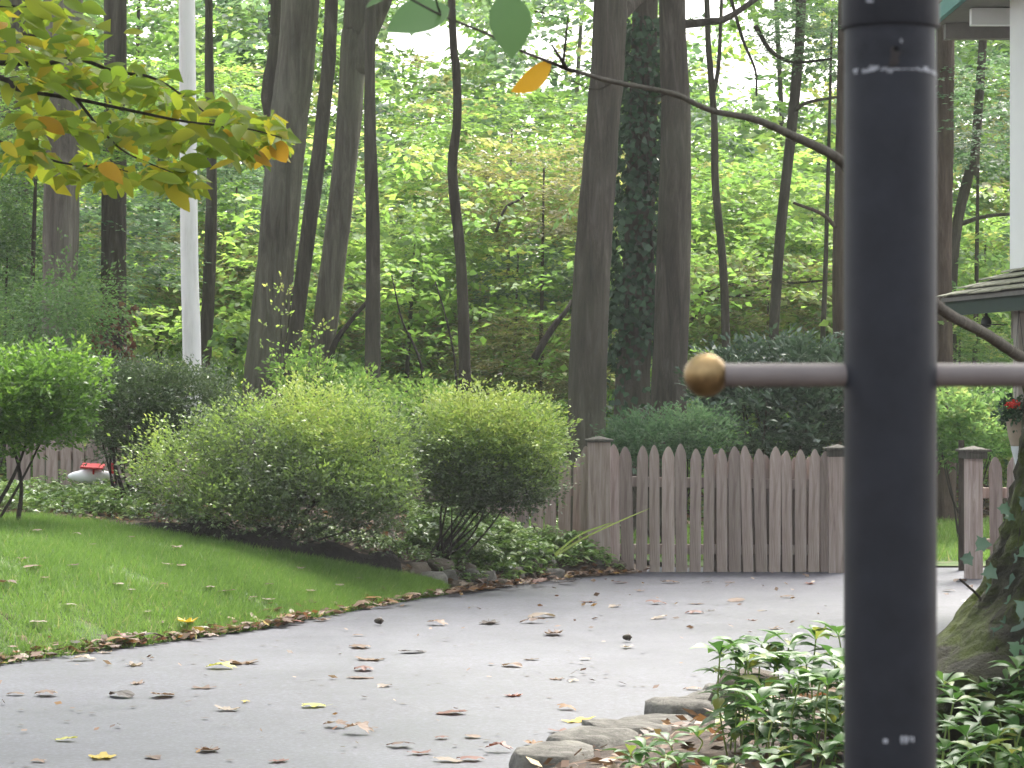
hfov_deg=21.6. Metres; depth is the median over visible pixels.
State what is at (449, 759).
fallen leaf
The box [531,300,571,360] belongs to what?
fallen limb
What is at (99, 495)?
ground cover
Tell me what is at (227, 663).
fallen leaf
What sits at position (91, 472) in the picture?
garden ornament
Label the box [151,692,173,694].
fallen leaf
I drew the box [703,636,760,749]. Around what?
pachysandra plant
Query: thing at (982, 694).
pachysandra plant
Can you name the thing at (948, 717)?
pachysandra plant
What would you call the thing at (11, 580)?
fallen leaf
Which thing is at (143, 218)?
understory tree
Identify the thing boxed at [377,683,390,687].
fallen leaf
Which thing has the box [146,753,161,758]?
fallen leaf
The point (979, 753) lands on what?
pachysandra plant
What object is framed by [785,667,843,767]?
pachysandra plant
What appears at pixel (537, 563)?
edging stone
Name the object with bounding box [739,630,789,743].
pachysandra plant
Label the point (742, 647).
pachysandra plant
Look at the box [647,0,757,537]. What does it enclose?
forest tree
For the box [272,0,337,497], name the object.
forest tree
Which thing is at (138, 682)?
fallen leaf
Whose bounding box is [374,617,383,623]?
acorn
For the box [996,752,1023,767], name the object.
pachysandra plant
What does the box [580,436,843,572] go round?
picket fence
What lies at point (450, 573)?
edging stone
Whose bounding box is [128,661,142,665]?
fallen leaf
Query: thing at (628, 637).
acorn
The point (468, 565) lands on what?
edging stone
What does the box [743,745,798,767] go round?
pachysandra plant
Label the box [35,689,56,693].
fallen leaf
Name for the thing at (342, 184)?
forest tree
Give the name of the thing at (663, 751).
pachysandra plant
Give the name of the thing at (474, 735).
fallen leaf
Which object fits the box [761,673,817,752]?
pachysandra plant
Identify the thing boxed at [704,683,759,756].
pachysandra plant
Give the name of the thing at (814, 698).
pachysandra plant
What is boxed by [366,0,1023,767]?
mossy tree
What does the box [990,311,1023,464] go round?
hanging basket
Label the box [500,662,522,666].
fallen leaf
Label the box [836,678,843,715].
pachysandra plant
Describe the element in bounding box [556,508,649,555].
grass blade
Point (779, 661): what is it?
pachysandra plant
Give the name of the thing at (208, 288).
forest tree
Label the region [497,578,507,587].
edging stone
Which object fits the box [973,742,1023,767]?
pachysandra plant
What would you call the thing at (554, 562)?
edging stone
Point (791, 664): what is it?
pachysandra plant
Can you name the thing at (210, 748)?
fallen leaf
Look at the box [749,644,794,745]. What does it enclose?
pachysandra plant
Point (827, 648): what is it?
pachysandra plant
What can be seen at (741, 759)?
pachysandra plant
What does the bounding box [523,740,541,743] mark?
fallen leaf
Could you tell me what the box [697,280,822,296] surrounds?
bare branch
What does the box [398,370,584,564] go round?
azalea shrub
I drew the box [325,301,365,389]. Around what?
fallen limb
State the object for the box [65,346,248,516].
evergreen shrub
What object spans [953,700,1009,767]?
pachysandra plant
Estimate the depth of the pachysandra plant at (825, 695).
10.18 m
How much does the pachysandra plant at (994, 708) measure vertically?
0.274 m
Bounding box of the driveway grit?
[12,575,969,766]
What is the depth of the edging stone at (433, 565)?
20.81 m
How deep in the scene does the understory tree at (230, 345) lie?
34.59 m
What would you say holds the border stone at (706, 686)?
on the ground at (696, 740)
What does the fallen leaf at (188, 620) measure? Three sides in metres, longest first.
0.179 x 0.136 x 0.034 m
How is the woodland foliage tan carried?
on the ground at (696, 740)
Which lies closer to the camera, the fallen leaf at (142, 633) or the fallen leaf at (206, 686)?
the fallen leaf at (206, 686)
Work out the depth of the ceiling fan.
19.27 m
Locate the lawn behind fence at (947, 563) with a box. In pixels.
[381,511,989,565]
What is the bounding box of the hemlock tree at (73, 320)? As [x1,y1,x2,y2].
[0,108,146,480]
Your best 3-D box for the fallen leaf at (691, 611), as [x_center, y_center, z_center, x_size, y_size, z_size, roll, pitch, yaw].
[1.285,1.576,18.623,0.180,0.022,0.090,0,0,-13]
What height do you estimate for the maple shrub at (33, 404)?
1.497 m
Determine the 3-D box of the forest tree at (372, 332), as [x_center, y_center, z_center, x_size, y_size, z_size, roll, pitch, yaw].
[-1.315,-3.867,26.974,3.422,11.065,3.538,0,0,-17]
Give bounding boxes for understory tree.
[0,45,174,428]
[0,165,212,436]
[33,52,264,478]
[79,217,258,360]
[126,165,364,440]
[129,273,350,363]
[307,276,518,496]
[346,204,507,508]
[357,86,657,380]
[389,221,622,408]
[412,136,625,437]
[426,306,651,512]
[623,153,834,450]
[689,250,832,352]
[702,177,834,405]
[730,0,840,421]
[831,49,1009,362]
[952,206,1009,394]
[952,318,1012,486]
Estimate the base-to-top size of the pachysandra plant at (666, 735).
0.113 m
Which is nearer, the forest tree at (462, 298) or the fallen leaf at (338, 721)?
the fallen leaf at (338, 721)
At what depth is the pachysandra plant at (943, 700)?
8.99 m
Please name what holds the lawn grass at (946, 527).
on the lawn behind fence at (947, 563)
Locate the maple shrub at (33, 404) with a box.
[0,333,130,520]
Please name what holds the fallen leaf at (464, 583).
on the edge leaf litter at (267, 621)
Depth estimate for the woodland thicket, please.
32.23 m
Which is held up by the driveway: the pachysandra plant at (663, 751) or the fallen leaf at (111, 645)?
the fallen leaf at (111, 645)
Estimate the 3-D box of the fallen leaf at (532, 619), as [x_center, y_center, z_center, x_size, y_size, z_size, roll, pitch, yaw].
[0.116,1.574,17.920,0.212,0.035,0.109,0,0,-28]
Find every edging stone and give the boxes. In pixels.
[408,562,430,574]
[420,571,447,583]
[427,558,453,571]
[442,569,457,581]
[449,580,470,592]
[455,563,478,572]
[463,568,482,582]
[479,570,496,586]
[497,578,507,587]
[505,566,526,580]
[521,558,542,573]
[541,556,556,567]
[542,568,564,579]
[589,556,604,565]
[609,560,626,569]
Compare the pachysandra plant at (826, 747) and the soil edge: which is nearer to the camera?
the pachysandra plant at (826, 747)
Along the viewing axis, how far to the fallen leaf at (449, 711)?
12.98 m
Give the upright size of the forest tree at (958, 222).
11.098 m
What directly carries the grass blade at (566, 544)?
on the ground at (696, 740)
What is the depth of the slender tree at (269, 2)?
40.80 m
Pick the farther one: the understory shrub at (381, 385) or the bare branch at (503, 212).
the bare branch at (503, 212)
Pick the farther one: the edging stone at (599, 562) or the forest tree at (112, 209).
the forest tree at (112, 209)
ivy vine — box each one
[606,12,660,473]
[959,496,1023,664]
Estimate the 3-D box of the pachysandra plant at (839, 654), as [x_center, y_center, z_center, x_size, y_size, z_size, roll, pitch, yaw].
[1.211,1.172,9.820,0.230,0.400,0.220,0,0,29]
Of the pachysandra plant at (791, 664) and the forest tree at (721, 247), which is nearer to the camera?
the pachysandra plant at (791, 664)
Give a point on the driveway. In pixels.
(175, 730)
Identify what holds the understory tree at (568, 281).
on the ground at (696, 740)
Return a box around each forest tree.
[0,0,36,480]
[42,0,83,484]
[100,0,127,482]
[200,0,216,473]
[236,0,319,492]
[261,0,294,504]
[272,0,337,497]
[288,0,391,506]
[364,0,380,510]
[447,0,471,398]
[565,0,644,530]
[612,0,657,532]
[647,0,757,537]
[704,0,733,461]
[761,0,836,454]
[793,0,843,445]
[936,1,957,521]
[952,40,1009,504]
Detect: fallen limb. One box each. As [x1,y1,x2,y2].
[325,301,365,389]
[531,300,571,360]
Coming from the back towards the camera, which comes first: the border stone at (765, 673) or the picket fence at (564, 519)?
the picket fence at (564, 519)
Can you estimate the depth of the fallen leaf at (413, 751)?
11.61 m
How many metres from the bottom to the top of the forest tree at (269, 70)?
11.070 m
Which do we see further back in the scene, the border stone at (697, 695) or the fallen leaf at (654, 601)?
the fallen leaf at (654, 601)
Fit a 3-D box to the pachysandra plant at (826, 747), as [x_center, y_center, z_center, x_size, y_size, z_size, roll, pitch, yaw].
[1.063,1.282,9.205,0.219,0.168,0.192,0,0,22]
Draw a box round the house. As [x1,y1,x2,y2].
[937,0,1023,481]
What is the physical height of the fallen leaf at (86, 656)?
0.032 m
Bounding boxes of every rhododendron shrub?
[590,395,749,543]
[673,322,843,459]
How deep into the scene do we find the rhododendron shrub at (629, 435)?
24.50 m
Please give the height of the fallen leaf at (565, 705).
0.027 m
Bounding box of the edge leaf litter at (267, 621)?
[0,564,649,662]
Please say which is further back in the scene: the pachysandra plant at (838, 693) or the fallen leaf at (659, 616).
the fallen leaf at (659, 616)
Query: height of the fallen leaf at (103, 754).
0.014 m
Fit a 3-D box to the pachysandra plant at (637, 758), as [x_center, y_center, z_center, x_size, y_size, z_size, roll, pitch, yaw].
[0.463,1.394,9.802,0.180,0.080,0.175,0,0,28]
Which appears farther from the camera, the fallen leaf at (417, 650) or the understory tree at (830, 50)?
the understory tree at (830, 50)
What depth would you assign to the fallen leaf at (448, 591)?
20.11 m
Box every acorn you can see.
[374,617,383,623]
[622,634,631,640]
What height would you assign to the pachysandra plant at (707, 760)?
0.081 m
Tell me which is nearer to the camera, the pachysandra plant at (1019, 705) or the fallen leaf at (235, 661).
the pachysandra plant at (1019, 705)
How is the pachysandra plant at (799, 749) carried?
on the ground at (696, 740)
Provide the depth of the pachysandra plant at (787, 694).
10.00 m
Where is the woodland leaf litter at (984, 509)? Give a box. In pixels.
[0,472,1003,526]
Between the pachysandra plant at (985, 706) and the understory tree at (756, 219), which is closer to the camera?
the pachysandra plant at (985, 706)
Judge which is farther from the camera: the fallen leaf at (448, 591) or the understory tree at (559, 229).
the understory tree at (559, 229)
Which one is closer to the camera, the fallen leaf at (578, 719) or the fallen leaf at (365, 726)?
the fallen leaf at (365, 726)
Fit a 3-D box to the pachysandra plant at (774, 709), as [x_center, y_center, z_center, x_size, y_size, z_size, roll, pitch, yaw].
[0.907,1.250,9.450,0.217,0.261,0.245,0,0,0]
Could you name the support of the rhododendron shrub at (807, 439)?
on the ground at (696, 740)
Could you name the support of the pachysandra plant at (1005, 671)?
on the ground at (696, 740)
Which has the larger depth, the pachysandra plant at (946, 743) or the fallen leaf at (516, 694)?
the fallen leaf at (516, 694)
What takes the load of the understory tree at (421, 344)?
on the ground at (696, 740)
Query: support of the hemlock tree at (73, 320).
on the ground at (696, 740)
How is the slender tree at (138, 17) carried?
on the ground at (696, 740)
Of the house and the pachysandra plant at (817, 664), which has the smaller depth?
the pachysandra plant at (817, 664)
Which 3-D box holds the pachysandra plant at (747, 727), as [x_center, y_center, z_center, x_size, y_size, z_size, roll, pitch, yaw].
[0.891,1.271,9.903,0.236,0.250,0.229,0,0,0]
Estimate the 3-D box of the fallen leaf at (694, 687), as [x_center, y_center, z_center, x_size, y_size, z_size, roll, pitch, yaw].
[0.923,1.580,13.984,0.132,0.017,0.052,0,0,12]
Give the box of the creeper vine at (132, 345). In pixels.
[89,301,139,379]
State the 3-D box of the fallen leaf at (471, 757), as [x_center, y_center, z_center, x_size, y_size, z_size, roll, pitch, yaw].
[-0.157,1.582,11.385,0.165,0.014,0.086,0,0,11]
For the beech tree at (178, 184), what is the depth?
8.01 m
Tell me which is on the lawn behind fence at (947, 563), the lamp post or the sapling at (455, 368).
the sapling at (455, 368)
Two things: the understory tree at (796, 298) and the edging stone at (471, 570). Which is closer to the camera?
the edging stone at (471, 570)
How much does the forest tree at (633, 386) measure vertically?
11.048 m
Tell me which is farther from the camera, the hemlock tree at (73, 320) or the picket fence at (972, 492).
the hemlock tree at (73, 320)
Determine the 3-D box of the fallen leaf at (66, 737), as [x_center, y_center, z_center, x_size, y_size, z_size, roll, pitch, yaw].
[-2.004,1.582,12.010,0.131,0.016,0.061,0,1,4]
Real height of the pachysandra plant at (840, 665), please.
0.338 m
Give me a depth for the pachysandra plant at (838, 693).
9.73 m
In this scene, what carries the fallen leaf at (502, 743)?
on the driveway
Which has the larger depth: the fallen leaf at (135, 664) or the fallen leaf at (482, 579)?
the fallen leaf at (482, 579)
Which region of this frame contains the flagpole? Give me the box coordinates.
[179,0,201,481]
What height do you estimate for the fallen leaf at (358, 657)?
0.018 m
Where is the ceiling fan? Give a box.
[980,313,1007,327]
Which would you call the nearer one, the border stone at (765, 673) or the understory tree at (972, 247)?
the border stone at (765, 673)
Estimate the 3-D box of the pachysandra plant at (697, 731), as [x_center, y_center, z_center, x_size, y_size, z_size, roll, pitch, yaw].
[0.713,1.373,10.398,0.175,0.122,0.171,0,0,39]
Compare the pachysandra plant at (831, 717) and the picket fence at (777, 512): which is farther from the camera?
the picket fence at (777, 512)
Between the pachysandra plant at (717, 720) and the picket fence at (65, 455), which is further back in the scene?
the picket fence at (65, 455)
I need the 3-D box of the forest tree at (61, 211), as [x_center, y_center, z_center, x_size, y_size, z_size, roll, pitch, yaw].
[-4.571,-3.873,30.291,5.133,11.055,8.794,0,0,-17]
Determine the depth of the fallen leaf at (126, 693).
13.67 m
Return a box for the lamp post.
[684,0,1023,767]
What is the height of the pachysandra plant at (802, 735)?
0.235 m
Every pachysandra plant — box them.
[601,744,655,767]
[613,753,662,767]
[626,736,666,767]
[641,732,689,760]
[641,747,688,767]
[651,752,696,767]
[675,723,719,751]
[686,755,735,767]
[689,640,748,755]
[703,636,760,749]
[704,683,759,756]
[708,645,766,753]
[710,748,763,767]
[715,713,749,741]
[716,643,780,756]
[719,655,777,751]
[724,686,783,761]
[725,694,785,752]
[733,675,792,748]
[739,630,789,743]
[739,700,796,767]
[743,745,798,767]
[747,647,806,746]
[748,698,809,745]
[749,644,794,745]
[757,743,829,766]
[759,629,820,744]
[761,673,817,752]
[764,682,819,746]
[766,658,810,729]
[768,668,830,767]
[772,651,832,745]
[783,697,836,762]
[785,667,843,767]
[790,733,843,767]
[791,624,840,716]
[792,667,843,739]
[792,668,843,765]
[796,669,843,745]
[800,708,843,766]
[803,643,843,745]
[807,687,843,753]
[809,620,843,700]
[814,662,843,736]
[815,648,843,733]
[821,740,843,767]
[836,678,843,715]
[937,671,976,686]
[937,684,995,755]
[937,687,980,765]
[937,697,957,755]
[937,711,974,767]
[937,720,997,767]
[937,738,967,767]
[937,748,989,767]
[946,739,1009,767]
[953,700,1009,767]
[958,676,1013,692]
[966,724,1023,767]
[967,701,1020,767]
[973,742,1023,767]
[987,668,1023,687]
[988,655,1023,691]
[994,687,1023,763]
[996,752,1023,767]
[997,700,1023,767]
[998,713,1023,767]
[1004,687,1023,714]
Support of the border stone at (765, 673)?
on the ground at (696, 740)
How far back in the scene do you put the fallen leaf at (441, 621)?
17.78 m
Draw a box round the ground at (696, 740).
[0,388,1006,767]
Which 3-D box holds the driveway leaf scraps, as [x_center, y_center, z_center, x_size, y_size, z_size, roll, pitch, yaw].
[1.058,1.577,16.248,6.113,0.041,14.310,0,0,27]
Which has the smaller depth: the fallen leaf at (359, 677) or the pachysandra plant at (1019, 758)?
the pachysandra plant at (1019, 758)
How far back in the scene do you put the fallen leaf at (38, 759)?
11.31 m
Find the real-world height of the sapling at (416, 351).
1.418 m
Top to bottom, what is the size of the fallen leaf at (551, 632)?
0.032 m
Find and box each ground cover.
[0,469,153,518]
[302,522,489,582]
[402,498,623,579]
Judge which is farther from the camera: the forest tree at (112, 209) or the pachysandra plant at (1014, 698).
the forest tree at (112, 209)
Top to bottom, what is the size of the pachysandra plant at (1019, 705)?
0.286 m
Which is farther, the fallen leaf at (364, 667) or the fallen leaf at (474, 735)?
the fallen leaf at (364, 667)
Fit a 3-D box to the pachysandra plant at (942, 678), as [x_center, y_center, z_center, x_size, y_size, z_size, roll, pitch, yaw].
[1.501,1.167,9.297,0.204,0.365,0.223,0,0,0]
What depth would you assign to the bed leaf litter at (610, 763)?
10.48 m
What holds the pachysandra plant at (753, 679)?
on the ground at (696, 740)
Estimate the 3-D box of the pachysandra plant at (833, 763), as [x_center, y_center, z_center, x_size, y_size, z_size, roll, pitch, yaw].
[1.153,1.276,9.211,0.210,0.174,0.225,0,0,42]
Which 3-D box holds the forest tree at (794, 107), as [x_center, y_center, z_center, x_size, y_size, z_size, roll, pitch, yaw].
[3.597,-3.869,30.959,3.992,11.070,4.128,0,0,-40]
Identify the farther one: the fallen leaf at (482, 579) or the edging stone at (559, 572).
the edging stone at (559, 572)
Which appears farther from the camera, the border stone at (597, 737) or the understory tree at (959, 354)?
the understory tree at (959, 354)
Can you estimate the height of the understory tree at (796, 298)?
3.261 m
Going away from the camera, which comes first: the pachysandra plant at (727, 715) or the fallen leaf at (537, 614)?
the pachysandra plant at (727, 715)
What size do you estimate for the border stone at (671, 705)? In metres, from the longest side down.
0.520 x 0.377 x 0.232 m
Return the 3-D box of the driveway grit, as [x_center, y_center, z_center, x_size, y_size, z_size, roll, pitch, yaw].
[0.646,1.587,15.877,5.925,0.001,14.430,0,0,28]
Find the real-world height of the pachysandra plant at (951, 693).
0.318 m
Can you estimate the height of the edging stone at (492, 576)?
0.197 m
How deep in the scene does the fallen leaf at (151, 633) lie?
16.40 m
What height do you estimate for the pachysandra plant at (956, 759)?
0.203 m
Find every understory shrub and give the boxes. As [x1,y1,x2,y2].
[255,337,461,509]
[937,387,1012,535]
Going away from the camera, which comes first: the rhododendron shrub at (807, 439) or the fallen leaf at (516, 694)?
the fallen leaf at (516, 694)
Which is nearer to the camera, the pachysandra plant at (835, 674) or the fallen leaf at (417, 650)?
the pachysandra plant at (835, 674)
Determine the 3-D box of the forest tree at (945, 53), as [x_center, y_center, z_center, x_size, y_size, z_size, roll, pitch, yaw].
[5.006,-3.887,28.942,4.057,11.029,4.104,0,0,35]
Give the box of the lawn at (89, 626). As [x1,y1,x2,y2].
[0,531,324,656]
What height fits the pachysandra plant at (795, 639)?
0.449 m
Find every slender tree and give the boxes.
[134,0,140,424]
[263,0,270,181]
[343,0,352,451]
[573,9,582,154]
[774,0,787,303]
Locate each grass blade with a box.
[554,522,612,554]
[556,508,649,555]
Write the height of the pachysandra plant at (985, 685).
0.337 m
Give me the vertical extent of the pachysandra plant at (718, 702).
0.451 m
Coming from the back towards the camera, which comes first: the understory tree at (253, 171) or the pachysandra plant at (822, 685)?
the understory tree at (253, 171)
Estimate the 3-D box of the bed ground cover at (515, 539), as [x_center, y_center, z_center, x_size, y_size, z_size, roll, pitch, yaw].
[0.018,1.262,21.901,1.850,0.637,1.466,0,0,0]
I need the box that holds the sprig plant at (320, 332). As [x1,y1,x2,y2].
[258,271,343,528]
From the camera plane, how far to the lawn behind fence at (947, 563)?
23.79 m
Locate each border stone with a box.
[508,740,593,767]
[546,725,637,750]
[581,718,670,736]
[618,713,695,728]
[644,696,714,717]
[681,689,711,699]
[702,683,715,689]
[708,668,784,708]
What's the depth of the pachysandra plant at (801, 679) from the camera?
9.48 m
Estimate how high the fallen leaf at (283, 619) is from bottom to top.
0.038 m
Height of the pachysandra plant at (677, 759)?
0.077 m
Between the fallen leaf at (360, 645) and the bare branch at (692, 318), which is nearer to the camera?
the fallen leaf at (360, 645)
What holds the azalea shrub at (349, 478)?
on the ground at (696, 740)
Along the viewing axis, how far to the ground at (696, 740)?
11.42 m
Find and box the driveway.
[0,567,983,767]
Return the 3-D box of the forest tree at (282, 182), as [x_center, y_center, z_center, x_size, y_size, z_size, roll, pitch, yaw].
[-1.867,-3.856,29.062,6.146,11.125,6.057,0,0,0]
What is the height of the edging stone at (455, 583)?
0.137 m
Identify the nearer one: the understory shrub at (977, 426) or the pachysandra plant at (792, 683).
the pachysandra plant at (792, 683)
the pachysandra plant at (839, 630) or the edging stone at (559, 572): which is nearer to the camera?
the pachysandra plant at (839, 630)
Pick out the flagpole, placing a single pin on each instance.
(191, 328)
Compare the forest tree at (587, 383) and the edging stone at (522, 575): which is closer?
the edging stone at (522, 575)
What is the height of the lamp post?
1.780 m
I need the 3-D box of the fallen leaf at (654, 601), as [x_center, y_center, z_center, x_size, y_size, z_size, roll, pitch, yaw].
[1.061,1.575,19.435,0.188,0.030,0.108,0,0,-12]
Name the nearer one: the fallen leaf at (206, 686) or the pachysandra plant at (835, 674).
the pachysandra plant at (835, 674)
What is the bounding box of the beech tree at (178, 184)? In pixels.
[0,0,301,211]
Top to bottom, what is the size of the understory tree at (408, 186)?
5.569 m
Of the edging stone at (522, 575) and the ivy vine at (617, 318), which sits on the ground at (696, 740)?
the edging stone at (522, 575)
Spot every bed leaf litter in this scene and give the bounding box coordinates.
[0,499,598,583]
[526,687,951,767]
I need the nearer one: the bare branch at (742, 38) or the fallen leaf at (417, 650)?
the fallen leaf at (417, 650)
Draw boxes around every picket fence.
[6,439,217,501]
[411,458,579,542]
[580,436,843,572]
[955,440,1012,578]
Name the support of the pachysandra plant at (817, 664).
on the ground at (696, 740)
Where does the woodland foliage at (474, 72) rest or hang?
on the ground at (696, 740)
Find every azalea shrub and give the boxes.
[95,356,445,558]
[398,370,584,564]
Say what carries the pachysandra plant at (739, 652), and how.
on the ground at (696, 740)
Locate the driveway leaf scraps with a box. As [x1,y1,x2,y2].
[0,572,967,752]
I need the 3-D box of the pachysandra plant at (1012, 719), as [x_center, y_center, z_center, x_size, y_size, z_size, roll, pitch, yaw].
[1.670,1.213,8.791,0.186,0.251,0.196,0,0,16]
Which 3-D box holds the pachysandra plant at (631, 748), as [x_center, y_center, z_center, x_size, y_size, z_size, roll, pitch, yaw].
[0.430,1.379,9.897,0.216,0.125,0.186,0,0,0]
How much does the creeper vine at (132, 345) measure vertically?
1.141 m
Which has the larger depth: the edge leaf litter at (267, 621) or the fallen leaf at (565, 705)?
the edge leaf litter at (267, 621)
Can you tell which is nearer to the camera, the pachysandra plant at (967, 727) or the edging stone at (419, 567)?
the pachysandra plant at (967, 727)
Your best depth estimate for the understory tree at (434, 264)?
32.89 m
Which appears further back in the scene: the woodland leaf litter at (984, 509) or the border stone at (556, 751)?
the woodland leaf litter at (984, 509)
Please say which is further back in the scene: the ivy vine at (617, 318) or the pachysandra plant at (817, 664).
the ivy vine at (617, 318)
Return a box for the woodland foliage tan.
[0,23,1009,466]
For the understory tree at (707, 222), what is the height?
4.664 m
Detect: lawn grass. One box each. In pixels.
[515,513,1003,561]
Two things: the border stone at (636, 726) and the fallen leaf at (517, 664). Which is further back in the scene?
the fallen leaf at (517, 664)
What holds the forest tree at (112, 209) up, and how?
on the ground at (696, 740)
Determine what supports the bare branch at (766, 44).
attached to the understory tree at (830, 50)
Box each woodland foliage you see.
[2,0,1012,467]
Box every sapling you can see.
[391,275,427,400]
[435,281,457,394]
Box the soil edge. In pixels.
[129,516,400,571]
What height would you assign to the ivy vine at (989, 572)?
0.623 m
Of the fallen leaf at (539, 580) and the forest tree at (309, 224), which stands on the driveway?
the fallen leaf at (539, 580)
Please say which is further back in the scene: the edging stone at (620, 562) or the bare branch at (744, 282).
the bare branch at (744, 282)
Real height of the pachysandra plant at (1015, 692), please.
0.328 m
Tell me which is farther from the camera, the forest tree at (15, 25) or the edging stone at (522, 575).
the forest tree at (15, 25)
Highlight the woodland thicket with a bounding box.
[0,35,1012,514]
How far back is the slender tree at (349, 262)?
38.77 m
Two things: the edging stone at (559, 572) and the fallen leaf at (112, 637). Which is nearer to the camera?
the fallen leaf at (112, 637)
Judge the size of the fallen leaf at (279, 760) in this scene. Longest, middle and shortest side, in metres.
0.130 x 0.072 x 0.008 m
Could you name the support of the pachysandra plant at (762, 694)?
on the ground at (696, 740)
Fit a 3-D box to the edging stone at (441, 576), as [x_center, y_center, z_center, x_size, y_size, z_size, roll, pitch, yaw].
[-0.626,1.520,20.528,0.244,0.185,0.285,0,0,-21]
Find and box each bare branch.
[495,190,528,231]
[690,294,767,320]
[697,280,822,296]
[730,0,757,95]
[753,24,831,63]
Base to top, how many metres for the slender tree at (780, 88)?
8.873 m
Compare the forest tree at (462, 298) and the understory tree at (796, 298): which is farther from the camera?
the understory tree at (796, 298)
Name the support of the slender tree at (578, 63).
on the ground at (696, 740)
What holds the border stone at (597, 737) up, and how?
on the ground at (696, 740)
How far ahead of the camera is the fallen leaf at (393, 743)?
11.80 m
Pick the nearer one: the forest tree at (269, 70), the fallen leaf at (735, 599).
the fallen leaf at (735, 599)
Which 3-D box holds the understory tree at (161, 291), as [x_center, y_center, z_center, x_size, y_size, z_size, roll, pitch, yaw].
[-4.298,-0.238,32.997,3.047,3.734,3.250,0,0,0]
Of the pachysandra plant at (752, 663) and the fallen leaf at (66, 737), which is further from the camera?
the fallen leaf at (66, 737)
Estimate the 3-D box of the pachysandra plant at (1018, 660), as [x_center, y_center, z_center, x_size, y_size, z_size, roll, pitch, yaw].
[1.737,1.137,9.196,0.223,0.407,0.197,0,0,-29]
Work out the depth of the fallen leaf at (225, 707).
13.14 m
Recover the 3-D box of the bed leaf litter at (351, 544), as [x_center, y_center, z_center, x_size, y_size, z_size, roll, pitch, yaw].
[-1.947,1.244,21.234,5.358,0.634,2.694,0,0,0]
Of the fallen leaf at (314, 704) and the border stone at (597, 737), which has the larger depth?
the fallen leaf at (314, 704)
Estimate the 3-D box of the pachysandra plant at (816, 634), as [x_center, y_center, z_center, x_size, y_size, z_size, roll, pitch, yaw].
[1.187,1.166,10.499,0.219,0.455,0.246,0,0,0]
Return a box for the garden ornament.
[68,462,114,483]
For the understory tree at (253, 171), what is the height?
4.444 m
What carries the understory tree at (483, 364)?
on the ground at (696, 740)
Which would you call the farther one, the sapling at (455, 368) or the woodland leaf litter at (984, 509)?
the woodland leaf litter at (984, 509)
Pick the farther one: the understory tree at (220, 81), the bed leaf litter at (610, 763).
the understory tree at (220, 81)
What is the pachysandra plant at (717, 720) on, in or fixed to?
on the ground at (696, 740)
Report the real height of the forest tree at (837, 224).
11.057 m
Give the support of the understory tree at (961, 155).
on the ground at (696, 740)
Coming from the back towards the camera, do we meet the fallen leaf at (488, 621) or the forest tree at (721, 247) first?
the forest tree at (721, 247)
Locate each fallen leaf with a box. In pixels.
[0,579,16,582]
[31,758,45,761]
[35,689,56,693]
[52,736,77,739]
[71,654,95,660]
[88,751,115,757]
[96,642,119,646]
[106,636,126,639]
[109,690,134,697]
[127,631,149,634]
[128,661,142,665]
[130,679,143,683]
[140,633,161,636]
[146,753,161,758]
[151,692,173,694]
[177,617,197,621]
[192,684,215,688]
[195,746,219,749]
[206,661,235,667]
[215,705,239,709]
[220,659,257,663]
[269,758,288,760]
[273,618,292,622]
[302,703,330,706]
[323,719,347,724]
[344,721,373,732]
[347,676,373,678]
[349,644,370,647]
[354,665,373,670]
[355,656,383,659]
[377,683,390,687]
[380,742,410,744]
[398,649,432,651]
[407,749,435,752]
[427,619,446,624]
[433,757,462,761]
[435,710,466,713]
[446,590,461,592]
[457,756,490,758]
[459,581,473,585]
[466,734,480,737]
[475,578,486,582]
[479,618,499,623]
[486,741,512,749]
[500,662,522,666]
[504,693,521,695]
[519,617,544,622]
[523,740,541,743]
[528,612,554,617]
[532,578,546,582]
[543,629,562,633]
[557,703,575,710]
[562,716,594,722]
[646,600,666,603]
[651,615,666,618]
[683,686,701,688]
[685,610,703,612]
[727,597,744,601]
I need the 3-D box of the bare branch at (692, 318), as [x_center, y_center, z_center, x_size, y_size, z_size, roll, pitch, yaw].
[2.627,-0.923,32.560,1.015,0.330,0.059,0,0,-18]
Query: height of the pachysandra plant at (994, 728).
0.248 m
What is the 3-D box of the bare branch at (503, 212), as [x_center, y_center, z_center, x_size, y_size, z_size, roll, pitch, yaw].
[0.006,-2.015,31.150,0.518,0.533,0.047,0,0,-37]
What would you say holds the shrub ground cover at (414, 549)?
on the ground at (696, 740)
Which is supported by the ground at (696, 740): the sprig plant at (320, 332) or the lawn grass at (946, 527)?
the sprig plant at (320, 332)
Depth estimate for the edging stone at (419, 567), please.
20.52 m
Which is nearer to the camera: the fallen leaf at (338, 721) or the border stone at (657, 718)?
the border stone at (657, 718)
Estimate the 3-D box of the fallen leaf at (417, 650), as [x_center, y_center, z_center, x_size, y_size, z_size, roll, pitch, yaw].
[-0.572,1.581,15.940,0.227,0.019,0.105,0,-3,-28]

